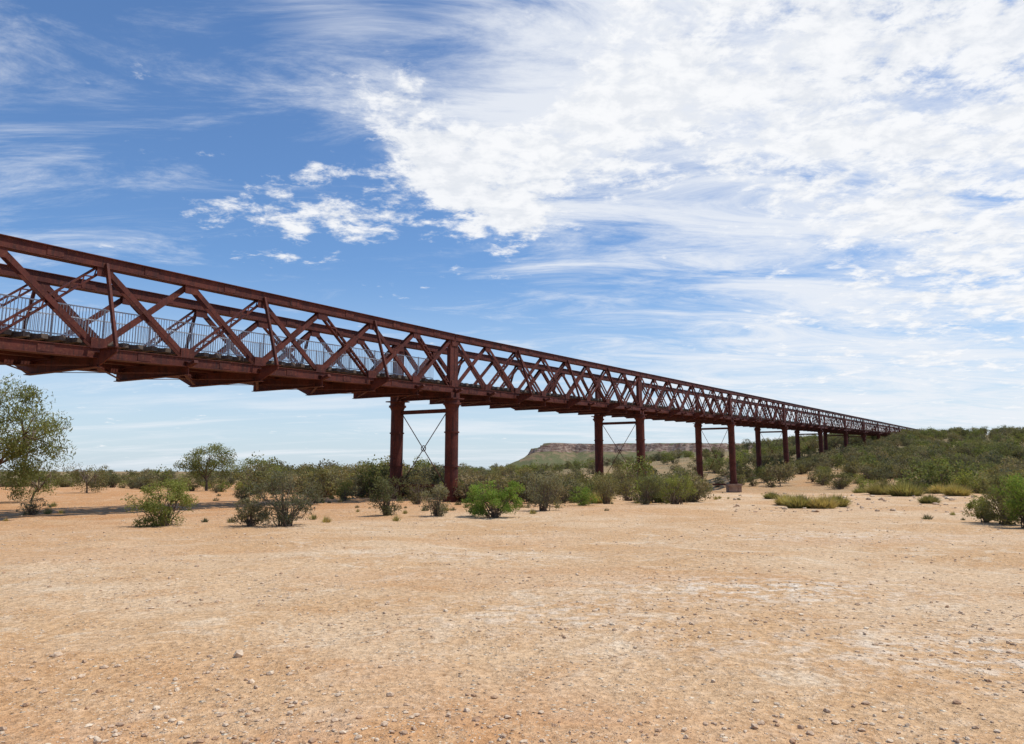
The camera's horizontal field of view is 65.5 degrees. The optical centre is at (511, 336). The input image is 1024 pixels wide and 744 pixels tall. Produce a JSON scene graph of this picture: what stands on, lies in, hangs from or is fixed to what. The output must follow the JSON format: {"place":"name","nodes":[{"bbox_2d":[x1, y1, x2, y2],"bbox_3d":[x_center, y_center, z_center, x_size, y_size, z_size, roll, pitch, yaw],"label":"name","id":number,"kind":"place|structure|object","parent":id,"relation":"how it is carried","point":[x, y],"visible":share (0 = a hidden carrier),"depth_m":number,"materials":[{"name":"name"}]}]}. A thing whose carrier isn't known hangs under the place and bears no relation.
{"place":"outdoors","nodes":[
{"label":"outdoors","id":0,"kind":"place"},
{"bbox_2d":[2,490,998,522],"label":"dry grass","id":1,"kind":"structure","parent":0,"point":[396,518],"depth_m":32.29,"materials":[{"name":"green plant"}]},
{"bbox_2d":[0,435,1023,743],"bbox_3d":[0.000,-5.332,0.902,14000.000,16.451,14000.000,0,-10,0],"label":"ground","id":2,"kind":"structure","parent":0,"point":[654,683],"depth_m":9.15,"materials":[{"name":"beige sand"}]},
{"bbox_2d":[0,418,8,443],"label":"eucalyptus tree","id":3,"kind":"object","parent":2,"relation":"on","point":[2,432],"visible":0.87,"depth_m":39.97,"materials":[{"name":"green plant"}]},
{"bbox_2d":[0,460,59,501],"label":"eucalyptus tree","id":4,"kind":"object","parent":2,"relation":"on","point":[38,488],"visible":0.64,"depth_m":45.81,"materials":[{"name":"green plant"}]},
{"bbox_2d":[15,498,53,515],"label":"shrub","id":5,"kind":"object","parent":2,"relation":"on","point":[29,511],"visible":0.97,"depth_m":30.55,"materials":[{"name":"green plant"}]},
{"bbox_2d":[0,373,77,490],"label":"eucalyptus tree","id":6,"kind":"object","parent":2,"relation":"on","point":[13,450],"visible":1,"depth_m":42.82,"materials":[{"name":"green plant"}]},
{"bbox_2d":[58,461,109,492],"bbox_3d":[-33.272,11.073,62.625,3.882,2.565,3.156,0,-10,0],"label":"eucalyptus tree","id":7,"kind":"object","parent":2,"relation":"on","point":[87,482],"visible":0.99,"depth_m":62.26,"materials":[{"name":"green plant"}]},
{"bbox_2d":[120,477,198,526],"bbox_3d":[-11.098,5.199,25.034,1.990,1.614,2.236,0,-10,0],"label":"shrub","id":8,"kind":"object","parent":2,"relation":"on","point":[176,488],"visible":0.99,"depth_m":24.77,"materials":[{"name":"green plant"}]},
{"bbox_2d":[173,443,240,490],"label":"eucalyptus tree","id":9,"kind":"object","parent":2,"relation":"on","point":[196,466],"visible":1,"depth_m":72.76,"materials":[{"name":"green plant"}]},
{"bbox_2d":[232,485,254,502],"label":"shrub","id":10,"kind":"object","parent":2,"relation":"on","point":[240,495],"visible":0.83,"depth_m":42.43,"materials":[{"name":"green plant"}]},
{"bbox_2d":[0,468,489,473],"bbox_3d":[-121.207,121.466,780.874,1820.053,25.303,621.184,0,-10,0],"label":"distant trees","id":11,"kind":"object","parent":2,"relation":"on","point":[111,471],"visible":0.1,"depth_m":602.41,"materials":[{"name":"green plant"}]},
{"bbox_2d":[231,496,270,525],"bbox_3d":[-8.275,5.539,25.405,1.264,1.068,1.177,0,-10,0],"label":"shrub","id":12,"kind":"object","parent":2,"relation":"on","point":[250,521],"visible":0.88,"depth_m":25.18,"materials":[{"name":"green plant"}]},
{"bbox_2d":[235,457,276,482],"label":"eucalyptus tree","id":13,"kind":"object","parent":2,"relation":"on","point":[246,464],"visible":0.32,"depth_m":82.93,"materials":[{"name":"green plant"}]},
{"bbox_2d":[244,465,326,526],"bbox_3d":[-7.199,5.107,25.437,2.337,2.037,2.322,0,-10,0],"label":"shrub","id":14,"kind":"object","parent":2,"relation":"on","point":[284,519],"visible":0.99,"depth_m":25.12,"materials":[{"name":"green plant"}]},
{"bbox_2d":[304,482,326,503],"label":"shrub","id":15,"kind":"object","parent":2,"relation":"on","point":[315,500],"visible":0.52,"depth_m":42.57,"materials":[{"name":"green plant"}]},
{"bbox_2d":[332,477,356,500],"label":"shrub","id":16,"kind":"object","parent":2,"relation":"on","point":[343,495],"visible":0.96,"depth_m":47.04,"materials":[{"name":"green plant"}]},
{"bbox_2d":[356,471,379,496],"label":"shrub","id":17,"kind":"object","parent":2,"relation":"on","point":[364,484],"visible":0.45,"depth_m":52.54,"materials":[{"name":"green plant"}]},
{"bbox_2d":[367,475,404,515],"bbox_3d":[-4.871,6.229,31.212,1.169,1.675,1.799,-5,-11,28],"label":"shrub","id":18,"kind":"object","parent":2,"relation":"on","point":[385,506],"visible":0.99,"depth_m":30.99,"materials":[{"name":"green plant"}]},
{"bbox_2d":[405,473,431,504],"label":"shrub","id":19,"kind":"object","parent":2,"relation":"on","point":[417,500],"visible":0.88,"depth_m":42.53,"materials":[{"name":"green plant"}]},
{"bbox_2d":[419,482,450,516],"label":"shrub","id":20,"kind":"object","parent":2,"relation":"on","point":[437,508],"visible":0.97,"depth_m":30.58,"materials":[{"name":"green plant"}]},
{"bbox_2d":[0,234,917,501],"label":"railway bridge","id":21,"kind":"structure","parent":2,"relation":"on","point":[85,348],"depth_m":42.47,"materials":[{"name":"red paint"}]},
{"bbox_2d":[51,565,868,657],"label":"loose stones","id":22,"kind":"object","parent":2,"relation":"on","point":[238,653],"visible":0.99,"depth_m":7.37,"materials":[{"name":"brown stone"}]},
{"bbox_2d":[461,467,485,496],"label":"shrub","id":23,"kind":"object","parent":2,"relation":"on","point":[473,471],"visible":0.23,"depth_m":50.12,"materials":[{"name":"green plant"}]},
{"bbox_2d":[461,479,524,517],"bbox_3d":[-0.809,6.147,30.157,2.321,1.543,1.758,-4,-11,24],"label":"shrub","id":24,"kind":"object","parent":2,"relation":"on","point":[492,498],"visible":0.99,"depth_m":30.05,"materials":[{"name":"green plant"}]},
{"bbox_2d":[0,425,1023,503],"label":"scrub","id":25,"kind":"object","parent":2,"relation":"on","point":[929,458],"visible":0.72,"depth_m":109.42,"materials":[{"name":"green plant"}]},
{"bbox_2d":[524,469,565,510],"bbox_3d":[1.433,6.648,34.329,1.900,1.885,2.182,0,-10,0],"label":"shrub","id":26,"kind":"object","parent":2,"relation":"on","point":[545,501],"visible":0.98,"depth_m":34.21,"materials":[{"name":"green plant"}]},
{"bbox_2d":[554,466,584,486],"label":"shrub","id":27,"kind":"object","parent":2,"relation":"on","point":[567,475],"visible":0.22,"depth_m":52.73,"materials":[{"name":"green plant"}]},
{"bbox_2d":[569,487,600,505],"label":"shrub","id":28,"kind":"object","parent":2,"relation":"on","point":[584,497],"visible":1,"depth_m":40.33,"materials":[{"name":"green plant"}]},
{"bbox_2d":[587,491,616,503],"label":"spinifex tussock","id":29,"kind":"object","parent":2,"relation":"on","point":[598,500],"visible":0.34,"depth_m":44.31,"materials":[{"name":"green plant"}]},
{"bbox_2d":[588,469,620,503],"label":"shrub","id":30,"kind":"object","parent":2,"relation":"on","point":[604,492],"visible":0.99,"depth_m":42.51,"materials":[{"name":"green plant"}]},
{"bbox_2d":[612,467,640,494],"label":"shrub","id":31,"kind":"object","parent":2,"relation":"on","point":[627,477],"visible":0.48,"depth_m":60.07,"materials":[{"name":"green plant"}]},
{"bbox_2d":[622,472,670,504],"bbox_3d":[6.991,7.920,41.599,2.363,1.807,2.040,0,-10,0],"label":"shrub","id":32,"kind":"object","parent":2,"relation":"on","point":[646,499],"visible":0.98,"depth_m":41.39,"materials":[{"name":"green plant"}]},
{"bbox_2d":[654,473,697,504],"bbox_3d":[8.654,8.165,42.707,2.516,1.802,2.669,0,-10,0],"label":"shrub","id":33,"kind":"object","parent":2,"relation":"on","point":[675,499],"visible":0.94,"depth_m":42.29,"materials":[{"name":"green plant"}]},
{"bbox_2d":[691,474,708,499],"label":"shrub","id":34,"kind":"object","parent":2,"relation":"on","point":[702,490],"visible":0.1,"depth_m":49.78,"materials":[{"name":"green plant"}]},
{"bbox_2d":[761,490,780,498],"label":"spinifex tussock","id":35,"kind":"object","parent":2,"relation":"on","point":[770,495],"visible":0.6,"depth_m":49.58,"materials":[{"name":"green plant"}]},
{"bbox_2d":[771,491,795,505],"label":"spinifex tussock","id":36,"kind":"object","parent":2,"relation":"on","point":[781,497],"visible":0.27,"depth_m":41.42,"materials":[{"name":"plant"}]},
{"bbox_2d":[779,492,815,508],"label":"spinifex tussock","id":37,"kind":"object","parent":2,"relation":"on","point":[799,501],"visible":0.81,"depth_m":38.46,"materials":[{"name":"yellow plant"}]},
{"bbox_2d":[805,492,842,508],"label":"spinifex tussock","id":38,"kind":"object","parent":2,"relation":"on","point":[824,502],"visible":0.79,"depth_m":37.59,"materials":[{"name":"yellow plant"}]},
{"bbox_2d":[826,493,852,506],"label":"spinifex tussock","id":39,"kind":"object","parent":2,"relation":"on","point":[844,502],"visible":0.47,"depth_m":39.29,"materials":[{"name":"green plant"}]},
{"bbox_2d":[851,485,867,492],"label":"spinifex tussock","id":40,"kind":"object","parent":2,"relation":"on","point":[859,490],"visible":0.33,"depth_m":69.40,"materials":[{"name":"green plant"}]},
{"bbox_2d":[733,479,990,511],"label":"rocks","id":41,"kind":"object","parent":2,"relation":"on","point":[934,503],"visible":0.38,"depth_m":41.17,"materials":[{"name":"stone"}]},
{"bbox_2d":[862,480,894,494],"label":"spinifex tussock","id":42,"kind":"object","parent":2,"relation":"on","point":[877,489],"visible":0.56,"depth_m":59.76,"materials":[{"name":"plant"}]},
{"bbox_2d":[882,479,928,496],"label":"spinifex tussock","id":43,"kind":"object","parent":2,"relation":"on","point":[905,490],"visible":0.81,"depth_m":55.76,"materials":[{"name":"green plant"}]},
{"bbox_2d":[916,493,941,503],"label":"spinifex tussock","id":44,"kind":"object","parent":2,"relation":"on","point":[930,499],"visible":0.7,"depth_m":42.33,"materials":[{"name":"plant"}]},
{"bbox_2d":[927,482,949,493],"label":"spinifex tussock","id":45,"kind":"object","parent":2,"relation":"on","point":[936,489],"visible":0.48,"depth_m":64.33,"materials":[{"name":"yellow plant"}]},
{"bbox_2d":[941,482,974,495],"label":"spinifex tussock","id":46,"kind":"object","parent":2,"relation":"on","point":[953,490],"visible":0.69,"depth_m":59.69,"materials":[{"name":"yellow plant"}]},
{"bbox_2d":[962,494,999,522],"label":"shrub","id":47,"kind":"object","parent":2,"relation":"on","point":[972,505],"visible":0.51,"depth_m":27.79,"materials":[{"name":"green plant"}]},
{"bbox_2d":[972,471,1022,524],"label":"shrub","id":48,"kind":"object","parent":2,"relation":"on","point":[1003,518],"visible":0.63,"depth_m":26.82,"materials":[{"name":"green plant"}]},
{"bbox_2d":[988,473,1023,527],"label":"shrub","id":49,"kind":"object","parent":2,"relation":"on","point":[1017,492],"visible":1,"depth_m":25.26,"materials":[{"name":"green plant"}]},
{"bbox_2d":[0,0,1023,470],"label":"sky","id":50,"kind":"structure","parent":0,"point":[819,204],"materials":[{"name":"blue"}]},
{"bbox_2d":[504,443,751,471],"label":"mesa hill","id":51,"kind":"structure","parent":0,"point":[551,453],"depth_m":498.51,"materials":[{"name":"beige stone"}]}
]}

